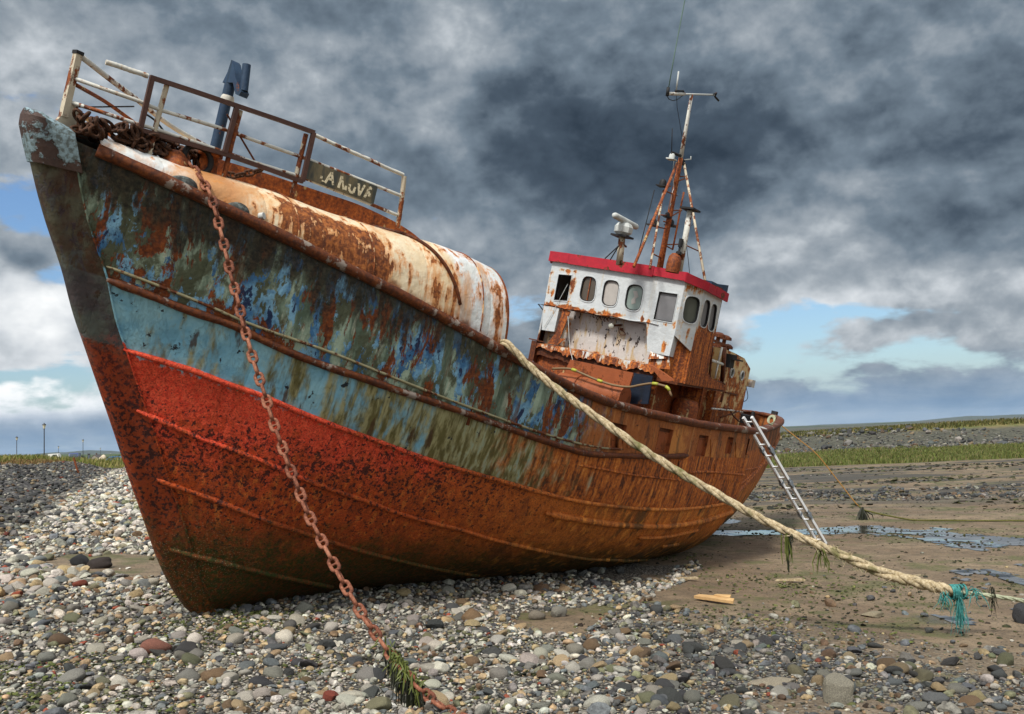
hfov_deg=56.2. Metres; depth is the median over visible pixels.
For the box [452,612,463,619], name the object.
stone
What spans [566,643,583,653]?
stone
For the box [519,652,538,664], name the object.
stone
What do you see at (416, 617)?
stone
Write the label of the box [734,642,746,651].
stone
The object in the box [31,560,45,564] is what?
stone
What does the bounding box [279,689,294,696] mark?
stone
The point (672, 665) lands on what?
stone
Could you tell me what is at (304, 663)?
stone
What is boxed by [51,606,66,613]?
stone
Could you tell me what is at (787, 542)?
hanging seaweed
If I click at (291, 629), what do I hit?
stone
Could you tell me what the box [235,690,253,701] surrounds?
stone
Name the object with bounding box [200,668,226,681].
stone
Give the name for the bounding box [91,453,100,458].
hut
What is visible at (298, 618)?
stone
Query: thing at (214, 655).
stone
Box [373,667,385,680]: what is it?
stone
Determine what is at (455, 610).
stone
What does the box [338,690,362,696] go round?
stone
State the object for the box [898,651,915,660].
stone
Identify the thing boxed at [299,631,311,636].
stone
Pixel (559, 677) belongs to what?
stone
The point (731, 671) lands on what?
stone
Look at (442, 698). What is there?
stone
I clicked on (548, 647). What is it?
stone
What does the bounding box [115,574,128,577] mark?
stone
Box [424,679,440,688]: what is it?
stone
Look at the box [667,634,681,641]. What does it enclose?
stone
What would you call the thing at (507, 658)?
stone
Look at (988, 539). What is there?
puddle water
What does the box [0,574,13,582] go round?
stone
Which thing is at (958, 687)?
stone
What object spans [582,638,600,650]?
stone
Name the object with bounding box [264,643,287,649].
stone
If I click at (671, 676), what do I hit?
stone
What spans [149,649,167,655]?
stone
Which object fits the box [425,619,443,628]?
stone
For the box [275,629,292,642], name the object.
stone
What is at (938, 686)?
stone
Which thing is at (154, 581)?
stone
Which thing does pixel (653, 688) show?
stone
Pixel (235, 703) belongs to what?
stone
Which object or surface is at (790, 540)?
hanging seaweed
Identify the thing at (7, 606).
stone
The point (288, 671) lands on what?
stone
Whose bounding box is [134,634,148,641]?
stone
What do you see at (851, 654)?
stone
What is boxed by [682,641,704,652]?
stone
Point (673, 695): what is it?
stone
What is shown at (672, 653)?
stone
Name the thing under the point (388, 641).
stone
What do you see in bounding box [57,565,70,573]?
stone
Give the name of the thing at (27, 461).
dry grass
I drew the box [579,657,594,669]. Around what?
stone
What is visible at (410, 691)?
seaweed
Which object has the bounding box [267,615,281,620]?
stone
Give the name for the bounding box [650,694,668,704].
stone
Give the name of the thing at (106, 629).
stone
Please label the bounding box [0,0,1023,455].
sky
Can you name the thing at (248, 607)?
stone
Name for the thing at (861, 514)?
hanging seaweed
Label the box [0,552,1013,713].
green algae
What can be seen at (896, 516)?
stern line
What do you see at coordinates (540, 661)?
stone
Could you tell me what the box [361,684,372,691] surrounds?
stone
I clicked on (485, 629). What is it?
stone
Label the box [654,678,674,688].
stone
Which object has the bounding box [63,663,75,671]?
stone
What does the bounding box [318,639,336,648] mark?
stone
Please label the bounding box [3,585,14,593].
stone
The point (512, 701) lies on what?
stone
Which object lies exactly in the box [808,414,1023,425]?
mountains
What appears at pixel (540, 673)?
stone
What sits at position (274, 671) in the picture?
stone
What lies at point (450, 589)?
stone
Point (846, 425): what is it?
hills
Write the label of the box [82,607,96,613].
stone
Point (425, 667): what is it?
stone
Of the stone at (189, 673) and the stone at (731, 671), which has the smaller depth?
the stone at (189, 673)
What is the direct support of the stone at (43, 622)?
on the ground at (746, 555)
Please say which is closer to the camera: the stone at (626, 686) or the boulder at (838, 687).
the boulder at (838, 687)
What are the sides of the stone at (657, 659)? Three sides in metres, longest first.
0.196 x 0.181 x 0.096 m
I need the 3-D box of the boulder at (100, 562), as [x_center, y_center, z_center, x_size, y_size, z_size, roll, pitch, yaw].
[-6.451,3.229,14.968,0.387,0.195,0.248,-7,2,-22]
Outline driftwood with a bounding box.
[694,594,733,603]
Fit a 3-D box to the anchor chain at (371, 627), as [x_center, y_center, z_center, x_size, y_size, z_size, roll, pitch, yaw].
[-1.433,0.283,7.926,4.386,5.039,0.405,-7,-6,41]
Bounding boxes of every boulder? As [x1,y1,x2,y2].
[70,554,88,564]
[86,557,112,568]
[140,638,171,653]
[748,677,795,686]
[822,672,853,704]
[860,611,883,617]
[1012,602,1023,623]
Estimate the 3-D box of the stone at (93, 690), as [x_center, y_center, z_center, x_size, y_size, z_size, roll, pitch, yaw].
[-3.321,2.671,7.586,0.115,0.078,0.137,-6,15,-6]
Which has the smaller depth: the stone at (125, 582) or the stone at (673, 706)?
the stone at (673, 706)
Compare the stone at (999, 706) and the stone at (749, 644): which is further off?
the stone at (749, 644)
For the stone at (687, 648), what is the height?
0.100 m
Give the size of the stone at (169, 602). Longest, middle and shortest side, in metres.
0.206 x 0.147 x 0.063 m
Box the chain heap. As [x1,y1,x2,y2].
[70,108,201,165]
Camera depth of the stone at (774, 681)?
8.21 m
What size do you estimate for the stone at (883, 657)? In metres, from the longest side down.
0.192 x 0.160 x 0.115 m
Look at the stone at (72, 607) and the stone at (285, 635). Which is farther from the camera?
the stone at (72, 607)
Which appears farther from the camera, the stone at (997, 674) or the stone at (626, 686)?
the stone at (997, 674)
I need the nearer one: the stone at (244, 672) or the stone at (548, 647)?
the stone at (244, 672)
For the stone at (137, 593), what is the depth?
12.20 m
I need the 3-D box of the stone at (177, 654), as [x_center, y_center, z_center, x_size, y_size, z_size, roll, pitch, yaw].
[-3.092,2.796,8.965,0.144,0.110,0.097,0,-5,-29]
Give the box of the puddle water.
[712,519,1023,624]
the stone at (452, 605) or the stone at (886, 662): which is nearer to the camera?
the stone at (886, 662)
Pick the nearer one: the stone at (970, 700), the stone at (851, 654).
the stone at (970, 700)
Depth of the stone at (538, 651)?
9.06 m
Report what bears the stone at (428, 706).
on the ground at (746, 555)
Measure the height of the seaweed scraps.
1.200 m
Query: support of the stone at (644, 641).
on the ground at (746, 555)
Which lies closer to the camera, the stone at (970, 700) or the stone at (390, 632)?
the stone at (970, 700)
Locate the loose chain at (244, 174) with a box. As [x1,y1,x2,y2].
[227,168,263,178]
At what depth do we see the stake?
61.13 m
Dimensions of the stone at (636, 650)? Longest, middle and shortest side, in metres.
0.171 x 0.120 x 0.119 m
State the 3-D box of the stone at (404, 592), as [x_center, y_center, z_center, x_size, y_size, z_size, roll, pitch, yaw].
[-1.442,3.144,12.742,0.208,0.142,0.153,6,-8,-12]
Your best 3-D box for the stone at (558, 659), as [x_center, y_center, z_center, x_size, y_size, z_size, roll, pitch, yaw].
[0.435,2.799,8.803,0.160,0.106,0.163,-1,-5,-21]
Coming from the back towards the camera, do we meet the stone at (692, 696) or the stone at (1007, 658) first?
the stone at (1007, 658)
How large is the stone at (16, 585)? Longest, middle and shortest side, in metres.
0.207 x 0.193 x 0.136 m
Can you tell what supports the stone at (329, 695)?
on the ground at (746, 555)
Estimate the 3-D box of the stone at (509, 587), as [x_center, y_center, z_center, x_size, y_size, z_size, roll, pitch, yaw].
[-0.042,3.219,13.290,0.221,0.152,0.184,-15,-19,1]
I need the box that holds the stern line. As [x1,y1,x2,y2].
[782,426,1023,521]
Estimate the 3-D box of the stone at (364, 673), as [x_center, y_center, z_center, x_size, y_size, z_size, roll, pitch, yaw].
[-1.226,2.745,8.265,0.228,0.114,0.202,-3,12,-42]
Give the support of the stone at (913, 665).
on the ground at (746, 555)
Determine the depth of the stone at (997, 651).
9.50 m
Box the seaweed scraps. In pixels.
[0,461,1023,713]
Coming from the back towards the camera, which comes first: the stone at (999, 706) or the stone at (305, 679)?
the stone at (305, 679)
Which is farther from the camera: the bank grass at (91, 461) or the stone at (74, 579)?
the bank grass at (91, 461)
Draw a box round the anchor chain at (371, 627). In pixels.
[179,149,466,713]
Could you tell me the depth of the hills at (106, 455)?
2527.17 m
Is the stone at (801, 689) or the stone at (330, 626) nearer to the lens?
the stone at (801, 689)
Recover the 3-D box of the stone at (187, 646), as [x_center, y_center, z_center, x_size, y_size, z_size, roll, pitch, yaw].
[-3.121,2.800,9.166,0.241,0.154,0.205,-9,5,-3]
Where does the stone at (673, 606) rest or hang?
on the ground at (746, 555)
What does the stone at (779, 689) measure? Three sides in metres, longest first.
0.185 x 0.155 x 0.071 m
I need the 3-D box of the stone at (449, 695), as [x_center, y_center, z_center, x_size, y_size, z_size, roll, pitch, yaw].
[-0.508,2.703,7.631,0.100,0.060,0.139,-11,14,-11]
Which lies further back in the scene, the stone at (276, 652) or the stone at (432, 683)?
the stone at (276, 652)
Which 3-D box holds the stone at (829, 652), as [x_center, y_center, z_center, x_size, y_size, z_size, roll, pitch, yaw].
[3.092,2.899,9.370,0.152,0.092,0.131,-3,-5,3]
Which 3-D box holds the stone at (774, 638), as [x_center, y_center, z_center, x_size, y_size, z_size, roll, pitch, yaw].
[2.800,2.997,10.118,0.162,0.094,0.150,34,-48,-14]
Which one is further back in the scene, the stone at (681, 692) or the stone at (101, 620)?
the stone at (101, 620)
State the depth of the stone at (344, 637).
9.86 m
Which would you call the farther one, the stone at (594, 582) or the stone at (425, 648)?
the stone at (594, 582)
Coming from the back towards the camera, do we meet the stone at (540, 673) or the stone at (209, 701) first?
the stone at (540, 673)
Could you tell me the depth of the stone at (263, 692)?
7.58 m
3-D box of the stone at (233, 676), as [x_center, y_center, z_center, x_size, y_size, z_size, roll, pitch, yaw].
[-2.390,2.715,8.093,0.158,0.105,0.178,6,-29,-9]
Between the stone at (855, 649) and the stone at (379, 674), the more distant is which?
the stone at (855, 649)
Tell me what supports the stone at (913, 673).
on the ground at (746, 555)
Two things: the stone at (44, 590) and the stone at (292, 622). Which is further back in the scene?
the stone at (44, 590)
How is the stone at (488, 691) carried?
on the ground at (746, 555)
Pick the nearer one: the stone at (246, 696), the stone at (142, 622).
the stone at (246, 696)
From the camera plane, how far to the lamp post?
136.72 m
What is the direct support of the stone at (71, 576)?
on the ground at (746, 555)
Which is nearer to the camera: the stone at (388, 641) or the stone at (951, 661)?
the stone at (951, 661)
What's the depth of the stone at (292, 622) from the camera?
10.32 m
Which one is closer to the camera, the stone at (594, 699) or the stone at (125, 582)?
the stone at (594, 699)
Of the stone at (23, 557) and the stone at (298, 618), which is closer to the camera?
the stone at (298, 618)
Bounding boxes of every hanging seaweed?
[781,533,792,569]
[787,534,793,571]
[812,548,830,572]
[856,507,873,519]
[988,586,998,617]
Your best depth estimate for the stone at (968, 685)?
8.16 m
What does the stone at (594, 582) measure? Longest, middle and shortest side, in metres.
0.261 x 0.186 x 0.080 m
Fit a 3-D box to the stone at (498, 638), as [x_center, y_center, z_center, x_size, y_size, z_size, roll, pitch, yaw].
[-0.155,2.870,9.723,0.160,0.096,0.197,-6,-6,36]
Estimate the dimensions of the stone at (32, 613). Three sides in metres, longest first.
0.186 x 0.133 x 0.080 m
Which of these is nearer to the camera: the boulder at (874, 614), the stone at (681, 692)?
the stone at (681, 692)
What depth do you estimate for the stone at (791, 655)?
9.24 m
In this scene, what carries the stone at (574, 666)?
on the ground at (746, 555)
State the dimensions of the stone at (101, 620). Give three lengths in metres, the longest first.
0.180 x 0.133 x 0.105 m
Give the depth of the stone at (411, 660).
8.73 m
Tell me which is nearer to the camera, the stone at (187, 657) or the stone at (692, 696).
the stone at (692, 696)
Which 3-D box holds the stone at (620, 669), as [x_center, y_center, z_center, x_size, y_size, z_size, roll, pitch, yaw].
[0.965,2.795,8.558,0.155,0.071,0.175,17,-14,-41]
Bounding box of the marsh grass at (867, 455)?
[766,442,1023,467]
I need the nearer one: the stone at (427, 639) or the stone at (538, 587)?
the stone at (427, 639)
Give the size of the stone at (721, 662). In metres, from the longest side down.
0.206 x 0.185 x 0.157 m
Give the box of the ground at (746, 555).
[0,417,1023,713]
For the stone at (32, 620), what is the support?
on the ground at (746, 555)
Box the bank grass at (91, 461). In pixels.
[0,453,124,467]
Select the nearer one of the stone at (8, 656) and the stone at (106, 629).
the stone at (8, 656)
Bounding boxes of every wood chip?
[676,577,698,579]
[776,578,804,580]
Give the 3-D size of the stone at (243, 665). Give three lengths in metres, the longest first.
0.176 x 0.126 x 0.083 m
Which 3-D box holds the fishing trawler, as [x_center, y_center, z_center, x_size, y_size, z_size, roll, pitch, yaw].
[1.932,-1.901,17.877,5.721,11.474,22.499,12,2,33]
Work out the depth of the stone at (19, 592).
12.24 m
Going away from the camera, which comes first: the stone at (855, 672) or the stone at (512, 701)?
the stone at (512, 701)
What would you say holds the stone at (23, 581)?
on the ground at (746, 555)
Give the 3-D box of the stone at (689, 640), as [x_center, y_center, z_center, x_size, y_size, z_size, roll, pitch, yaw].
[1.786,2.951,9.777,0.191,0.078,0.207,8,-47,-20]
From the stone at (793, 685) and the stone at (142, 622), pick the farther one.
the stone at (142, 622)
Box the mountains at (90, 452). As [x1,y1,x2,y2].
[31,450,119,455]
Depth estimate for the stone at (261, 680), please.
8.00 m
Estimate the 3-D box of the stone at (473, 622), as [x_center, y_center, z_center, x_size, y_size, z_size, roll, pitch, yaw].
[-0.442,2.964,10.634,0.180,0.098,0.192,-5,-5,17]
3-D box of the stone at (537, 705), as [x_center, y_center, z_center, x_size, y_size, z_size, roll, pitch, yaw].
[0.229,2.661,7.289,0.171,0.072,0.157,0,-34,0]
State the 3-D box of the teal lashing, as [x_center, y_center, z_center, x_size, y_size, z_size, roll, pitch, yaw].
[4.853,2.743,10.359,0.537,0.567,0.240,-2,-5,0]
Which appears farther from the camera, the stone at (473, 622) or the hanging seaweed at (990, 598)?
the stone at (473, 622)
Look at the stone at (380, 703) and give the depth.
7.28 m
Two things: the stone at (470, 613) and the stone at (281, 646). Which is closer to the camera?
the stone at (281, 646)
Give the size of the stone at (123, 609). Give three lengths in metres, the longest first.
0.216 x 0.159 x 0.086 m
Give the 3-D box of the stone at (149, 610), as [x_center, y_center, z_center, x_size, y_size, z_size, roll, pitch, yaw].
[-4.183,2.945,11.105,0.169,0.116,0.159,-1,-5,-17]
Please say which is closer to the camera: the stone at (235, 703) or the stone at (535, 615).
the stone at (235, 703)
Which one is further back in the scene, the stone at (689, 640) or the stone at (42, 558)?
the stone at (42, 558)
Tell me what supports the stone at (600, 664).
on the ground at (746, 555)
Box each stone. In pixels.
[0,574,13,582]
[0,601,18,611]
[0,652,13,661]
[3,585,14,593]
[4,598,22,606]
[8,578,26,584]
[10,581,25,589]
[10,591,23,595]
[16,555,29,561]
[20,568,38,577]
[25,585,41,592]
[27,610,37,617]
[27,618,41,625]
[28,564,41,568]
[29,579,42,586]
[30,556,46,561]
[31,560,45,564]
[33,619,50,626]
[35,586,49,595]
[36,651,54,661]
[39,694,51,701]
[43,553,54,560]
[43,578,59,586]
[44,568,53,572]
[48,633,72,644]
[51,583,60,591]
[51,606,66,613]
[55,576,68,582]
[56,668,85,682]
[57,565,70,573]
[57,693,77,706]
[63,612,81,623]
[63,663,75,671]
[65,574,76,578]
[67,567,78,573]
[67,604,80,610]
[68,577,81,581]
[72,580,87,586]
[77,617,88,623]
[79,572,90,578]
[80,683,92,689]
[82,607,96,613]
[85,688,99,696]
[86,643,104,652]
[89,584,100,590]
[90,572,102,576]
[93,616,107,624]
[96,676,110,683]
[98,627,111,632]
[107,655,123,661]
[111,674,127,684]
[114,607,128,612]
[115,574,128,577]
[120,579,131,585]
[127,679,137,684]
[128,589,144,598]
[129,648,148,658]
[130,604,143,610]
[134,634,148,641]
[137,579,151,587]
[137,619,145,625]
[143,606,158,614]
[148,578,159,584]
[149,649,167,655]
[163,600,173,604]
[170,631,186,638]
[173,641,197,653]
[173,650,185,659]
[175,668,200,682]
[181,652,201,664]
[187,632,203,642]
[189,648,203,657]
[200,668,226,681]
[203,697,215,705]
[209,651,223,658]
[220,672,238,682]
[221,699,232,708]
[226,633,243,644]
[229,626,244,633]
[231,699,244,708]
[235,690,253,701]
[238,661,254,669]
[238,669,251,675]
[240,604,252,612]
[249,676,273,685]
[252,687,270,699]
[260,627,274,634]
[263,657,278,666]
[263,666,283,677]
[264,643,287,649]
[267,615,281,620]
[270,691,280,695]
[271,649,281,655]
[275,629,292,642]
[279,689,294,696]
[283,619,296,627]
[283,626,295,633]
[283,668,293,675]
[289,614,304,624]
[291,658,302,665]
[294,601,313,612]
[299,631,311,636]
[299,660,317,666]
[299,676,311,682]
[304,622,320,630]
[315,690,325,694]
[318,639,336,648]
[322,690,338,700]
[324,622,337,631]
[335,633,351,642]
[336,694,355,705]
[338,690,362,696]
[346,656,362,664]
[355,654,367,660]
[355,666,373,680]
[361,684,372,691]
[363,685,378,696]
[365,696,391,709]
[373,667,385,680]
[380,639,394,647]
[388,630,399,634]
[396,588,410,595]
[404,658,416,664]
[405,619,417,626]
[407,614,419,621]
[418,663,434,672]
[419,636,433,644]
[421,645,429,650]
[422,632,435,638]
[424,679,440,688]
[424,699,437,709]
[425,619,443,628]
[425,690,449,705]
[428,640,442,650]
[433,661,449,673]
[442,585,454,593]
[444,691,454,700]
[446,603,458,608]
[451,608,464,613]
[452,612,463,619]
[456,598,468,605]
[461,608,481,620]
[464,619,480,626]
[465,656,479,665]
[476,626,489,632]
[483,646,500,656]
[483,687,497,694]
[489,667,508,679]
[490,634,504,643]
[494,629,507,635]
[499,654,518,662]
[501,583,516,591]
[504,698,516,706]
[514,623,526,628]
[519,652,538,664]
[524,661,535,668]
[528,610,545,619]
[531,702,551,708]
[533,584,548,591]
[533,647,547,658]
[536,670,547,677]
[538,659,546,664]
[540,644,553,652]
[547,672,567,682]
[550,606,566,616]
[553,649,569,656]
[553,654,568,665]
[558,585,572,591]
[565,661,579,672]
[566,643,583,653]
[578,655,587,660]
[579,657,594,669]
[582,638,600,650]
[583,694,609,707]
[585,680,598,688]
[588,661,607,670]
[589,579,601,586]
[591,674,603,680]
[605,664,616,672]
[608,627,620,635]
[613,666,628,672]
[614,696,625,701]
[615,633,626,641]
[616,682,631,691]
[619,628,630,633]
[630,646,643,655]
[635,695,641,702]
[636,691,654,703]
[637,638,652,645]
[637,647,650,657]
[642,675,656,682]
[645,685,660,691]
[649,700,661,709]
[650,604,662,613]
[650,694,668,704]
[651,651,668,661]
[652,655,667,665]
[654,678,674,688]
[656,687,683,702]
[658,673,677,680]
[665,650,676,656]
[665,661,680,669]
[665,701,680,711]
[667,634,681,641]
[669,679,679,688]
[670,604,681,609]
[673,630,685,635]
[678,676,690,682]
[678,690,685,696]
[680,639,695,644]
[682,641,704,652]
[682,644,694,652]
[683,689,699,703]
[714,656,735,669]
[718,694,740,707]
[719,668,735,674]
[731,640,742,643]
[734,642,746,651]
[736,686,749,693]
[742,640,753,647]
[752,643,766,650]
[758,635,772,645]
[770,685,788,695]
[771,635,785,642]
[778,651,795,659]
[783,682,799,690]
[787,664,804,676]
[797,686,807,692]
[811,675,823,684]
[817,669,829,675]
[821,648,836,657]
[841,651,856,659]
[847,646,861,652]
[850,668,862,676]
[867,642,883,647]
[875,656,895,665]
[877,658,895,666]
[884,666,902,673]
[887,678,902,684]
[889,662,909,673]
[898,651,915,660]
[904,701,926,710]
[905,661,916,669]
[909,671,917,676]
[915,668,933,680]
[921,692,949,703]
[930,682,946,691]
[941,656,959,665]
[947,683,969,692]
[959,695,981,705]
[961,682,974,688]
[967,690,986,701]
[987,664,1003,671]
[990,669,1007,679]
[991,703,1007,710]
[993,648,1006,655]
[997,652,1013,665]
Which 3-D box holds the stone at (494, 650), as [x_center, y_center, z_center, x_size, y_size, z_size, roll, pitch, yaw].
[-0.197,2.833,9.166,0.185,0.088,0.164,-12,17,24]
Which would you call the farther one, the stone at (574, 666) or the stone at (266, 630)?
the stone at (266, 630)
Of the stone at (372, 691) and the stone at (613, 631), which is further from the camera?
the stone at (613, 631)
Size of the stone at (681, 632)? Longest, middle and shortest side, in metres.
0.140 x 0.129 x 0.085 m
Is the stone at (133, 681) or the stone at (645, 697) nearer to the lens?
the stone at (645, 697)
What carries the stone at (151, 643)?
on the ground at (746, 555)
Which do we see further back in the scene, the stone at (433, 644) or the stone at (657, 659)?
the stone at (433, 644)
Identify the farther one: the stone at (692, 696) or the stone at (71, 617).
the stone at (71, 617)
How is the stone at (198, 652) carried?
on the ground at (746, 555)
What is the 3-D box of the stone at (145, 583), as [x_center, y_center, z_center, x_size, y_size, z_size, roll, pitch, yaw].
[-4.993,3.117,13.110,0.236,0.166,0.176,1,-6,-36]
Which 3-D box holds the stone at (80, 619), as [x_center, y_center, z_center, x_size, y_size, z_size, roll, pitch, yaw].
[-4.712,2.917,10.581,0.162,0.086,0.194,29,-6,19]
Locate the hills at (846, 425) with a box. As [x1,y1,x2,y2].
[780,422,924,428]
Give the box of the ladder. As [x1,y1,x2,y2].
[742,416,826,543]
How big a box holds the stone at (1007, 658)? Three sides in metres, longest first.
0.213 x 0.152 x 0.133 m
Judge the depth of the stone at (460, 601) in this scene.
12.05 m
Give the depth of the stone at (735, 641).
10.02 m
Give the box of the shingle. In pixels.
[0,425,1023,713]
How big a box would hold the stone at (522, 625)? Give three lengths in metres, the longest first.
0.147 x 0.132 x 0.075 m
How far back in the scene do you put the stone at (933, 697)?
7.75 m
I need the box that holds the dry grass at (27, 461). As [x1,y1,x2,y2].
[0,457,64,464]
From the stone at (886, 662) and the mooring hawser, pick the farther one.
the mooring hawser
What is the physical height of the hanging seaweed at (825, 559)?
0.354 m
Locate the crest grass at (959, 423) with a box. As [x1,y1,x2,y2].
[780,417,1023,437]
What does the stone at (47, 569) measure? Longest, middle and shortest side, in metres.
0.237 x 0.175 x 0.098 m
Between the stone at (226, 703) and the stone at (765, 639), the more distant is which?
the stone at (765, 639)
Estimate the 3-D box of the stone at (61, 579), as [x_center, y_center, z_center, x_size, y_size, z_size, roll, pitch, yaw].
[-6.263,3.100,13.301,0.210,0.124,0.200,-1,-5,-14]
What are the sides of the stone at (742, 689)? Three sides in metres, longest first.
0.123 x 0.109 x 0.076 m
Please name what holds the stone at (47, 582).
on the ground at (746, 555)
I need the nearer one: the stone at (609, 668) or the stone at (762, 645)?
the stone at (609, 668)
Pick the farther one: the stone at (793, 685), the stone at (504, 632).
the stone at (504, 632)
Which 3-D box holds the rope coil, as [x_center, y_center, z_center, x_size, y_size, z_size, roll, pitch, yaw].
[5.648,1.376,20.862,0.191,0.234,0.138,-2,-5,0]
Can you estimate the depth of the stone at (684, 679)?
8.14 m
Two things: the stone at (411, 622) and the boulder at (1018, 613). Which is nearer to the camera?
the stone at (411, 622)
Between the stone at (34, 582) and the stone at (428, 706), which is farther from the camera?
the stone at (34, 582)
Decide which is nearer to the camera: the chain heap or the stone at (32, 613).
the chain heap
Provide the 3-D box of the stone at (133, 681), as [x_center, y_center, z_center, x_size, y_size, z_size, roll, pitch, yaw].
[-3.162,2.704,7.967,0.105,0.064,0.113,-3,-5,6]
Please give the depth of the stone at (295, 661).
8.70 m
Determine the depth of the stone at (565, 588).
13.35 m
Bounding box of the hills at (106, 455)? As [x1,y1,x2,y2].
[61,454,120,458]
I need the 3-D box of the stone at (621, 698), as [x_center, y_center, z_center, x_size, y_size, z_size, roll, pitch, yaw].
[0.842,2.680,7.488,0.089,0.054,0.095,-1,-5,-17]
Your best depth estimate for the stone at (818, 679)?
8.27 m
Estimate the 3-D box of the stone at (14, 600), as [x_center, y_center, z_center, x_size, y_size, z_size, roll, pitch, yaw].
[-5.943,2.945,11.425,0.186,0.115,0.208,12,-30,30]
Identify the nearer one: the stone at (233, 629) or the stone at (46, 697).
the stone at (46, 697)
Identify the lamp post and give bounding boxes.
[42,423,45,454]
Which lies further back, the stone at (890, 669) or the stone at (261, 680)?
the stone at (890, 669)
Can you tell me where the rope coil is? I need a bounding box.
[767,415,775,425]
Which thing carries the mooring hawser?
attached to the fishing trawler
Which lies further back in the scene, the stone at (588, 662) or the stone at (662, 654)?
the stone at (662, 654)
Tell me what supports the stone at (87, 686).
on the ground at (746, 555)
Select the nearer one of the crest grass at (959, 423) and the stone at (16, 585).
the stone at (16, 585)
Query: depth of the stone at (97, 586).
12.76 m
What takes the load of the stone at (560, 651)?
on the ground at (746, 555)
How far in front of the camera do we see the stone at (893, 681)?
8.28 m
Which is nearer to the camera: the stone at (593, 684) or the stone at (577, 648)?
the stone at (593, 684)
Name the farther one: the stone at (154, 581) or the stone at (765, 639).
the stone at (154, 581)
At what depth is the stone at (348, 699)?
7.46 m
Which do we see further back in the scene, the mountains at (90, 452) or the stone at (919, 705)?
the mountains at (90, 452)
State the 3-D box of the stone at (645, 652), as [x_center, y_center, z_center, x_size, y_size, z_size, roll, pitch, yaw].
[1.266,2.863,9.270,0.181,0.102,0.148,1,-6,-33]
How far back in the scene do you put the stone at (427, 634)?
9.86 m
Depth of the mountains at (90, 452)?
9272.02 m
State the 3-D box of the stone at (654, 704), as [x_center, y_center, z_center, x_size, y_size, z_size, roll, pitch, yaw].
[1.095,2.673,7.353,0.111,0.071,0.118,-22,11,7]
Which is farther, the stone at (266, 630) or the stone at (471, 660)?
the stone at (266, 630)
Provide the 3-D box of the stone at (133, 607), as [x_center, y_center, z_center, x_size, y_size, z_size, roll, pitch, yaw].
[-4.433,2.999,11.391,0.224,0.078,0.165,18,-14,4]
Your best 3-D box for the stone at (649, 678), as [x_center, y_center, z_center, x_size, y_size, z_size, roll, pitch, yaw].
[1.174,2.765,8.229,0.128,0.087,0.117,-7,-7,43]
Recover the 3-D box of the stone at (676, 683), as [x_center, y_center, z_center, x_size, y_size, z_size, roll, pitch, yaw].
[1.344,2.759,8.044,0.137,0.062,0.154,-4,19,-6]
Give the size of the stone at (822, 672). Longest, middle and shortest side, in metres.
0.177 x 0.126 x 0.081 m
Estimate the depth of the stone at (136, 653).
8.92 m
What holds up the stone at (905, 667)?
on the ground at (746, 555)
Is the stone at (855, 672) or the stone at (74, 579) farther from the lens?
the stone at (74, 579)
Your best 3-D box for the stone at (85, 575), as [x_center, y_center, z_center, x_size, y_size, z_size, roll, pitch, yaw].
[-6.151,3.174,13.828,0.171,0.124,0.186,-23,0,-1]
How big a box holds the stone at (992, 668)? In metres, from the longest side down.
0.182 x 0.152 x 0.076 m
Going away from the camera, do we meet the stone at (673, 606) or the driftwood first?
the stone at (673, 606)
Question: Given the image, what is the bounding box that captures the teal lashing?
[933,584,989,634]
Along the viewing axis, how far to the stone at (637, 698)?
7.51 m
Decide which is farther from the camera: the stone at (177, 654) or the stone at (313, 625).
the stone at (313, 625)
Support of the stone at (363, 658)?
on the ground at (746, 555)
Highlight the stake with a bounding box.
[73,457,78,472]
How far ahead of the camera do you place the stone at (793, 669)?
8.56 m
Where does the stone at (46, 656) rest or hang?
on the ground at (746, 555)
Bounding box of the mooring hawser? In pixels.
[500,339,1023,602]
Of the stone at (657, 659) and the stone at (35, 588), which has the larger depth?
the stone at (35, 588)
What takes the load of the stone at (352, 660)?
on the ground at (746, 555)
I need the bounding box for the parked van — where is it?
[69,453,80,457]
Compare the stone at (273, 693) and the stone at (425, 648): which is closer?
the stone at (273, 693)
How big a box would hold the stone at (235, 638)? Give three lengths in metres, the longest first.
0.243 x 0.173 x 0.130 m
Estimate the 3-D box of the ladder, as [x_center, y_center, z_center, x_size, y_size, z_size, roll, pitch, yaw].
[5.624,2.586,19.662,2.611,2.777,0.267,2,-7,-44]
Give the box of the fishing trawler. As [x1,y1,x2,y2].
[19,0,783,613]
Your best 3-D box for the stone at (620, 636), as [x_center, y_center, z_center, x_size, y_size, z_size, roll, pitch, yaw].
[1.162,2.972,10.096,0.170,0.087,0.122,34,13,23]
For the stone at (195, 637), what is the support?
on the ground at (746, 555)
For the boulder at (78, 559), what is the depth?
15.28 m
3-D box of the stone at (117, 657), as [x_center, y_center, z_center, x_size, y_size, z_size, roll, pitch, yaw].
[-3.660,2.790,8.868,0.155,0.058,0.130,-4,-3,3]
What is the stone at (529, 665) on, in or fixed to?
on the ground at (746, 555)
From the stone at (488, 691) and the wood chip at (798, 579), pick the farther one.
the wood chip at (798, 579)
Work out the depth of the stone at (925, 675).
8.42 m
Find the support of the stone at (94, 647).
on the ground at (746, 555)
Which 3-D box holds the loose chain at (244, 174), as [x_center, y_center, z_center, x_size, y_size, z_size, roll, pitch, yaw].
[-2.798,-1.917,10.008,0.413,0.153,0.082,0,-5,-30]
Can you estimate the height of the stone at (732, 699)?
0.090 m
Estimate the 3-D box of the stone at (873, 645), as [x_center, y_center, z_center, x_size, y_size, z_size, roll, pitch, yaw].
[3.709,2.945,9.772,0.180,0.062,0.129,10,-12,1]

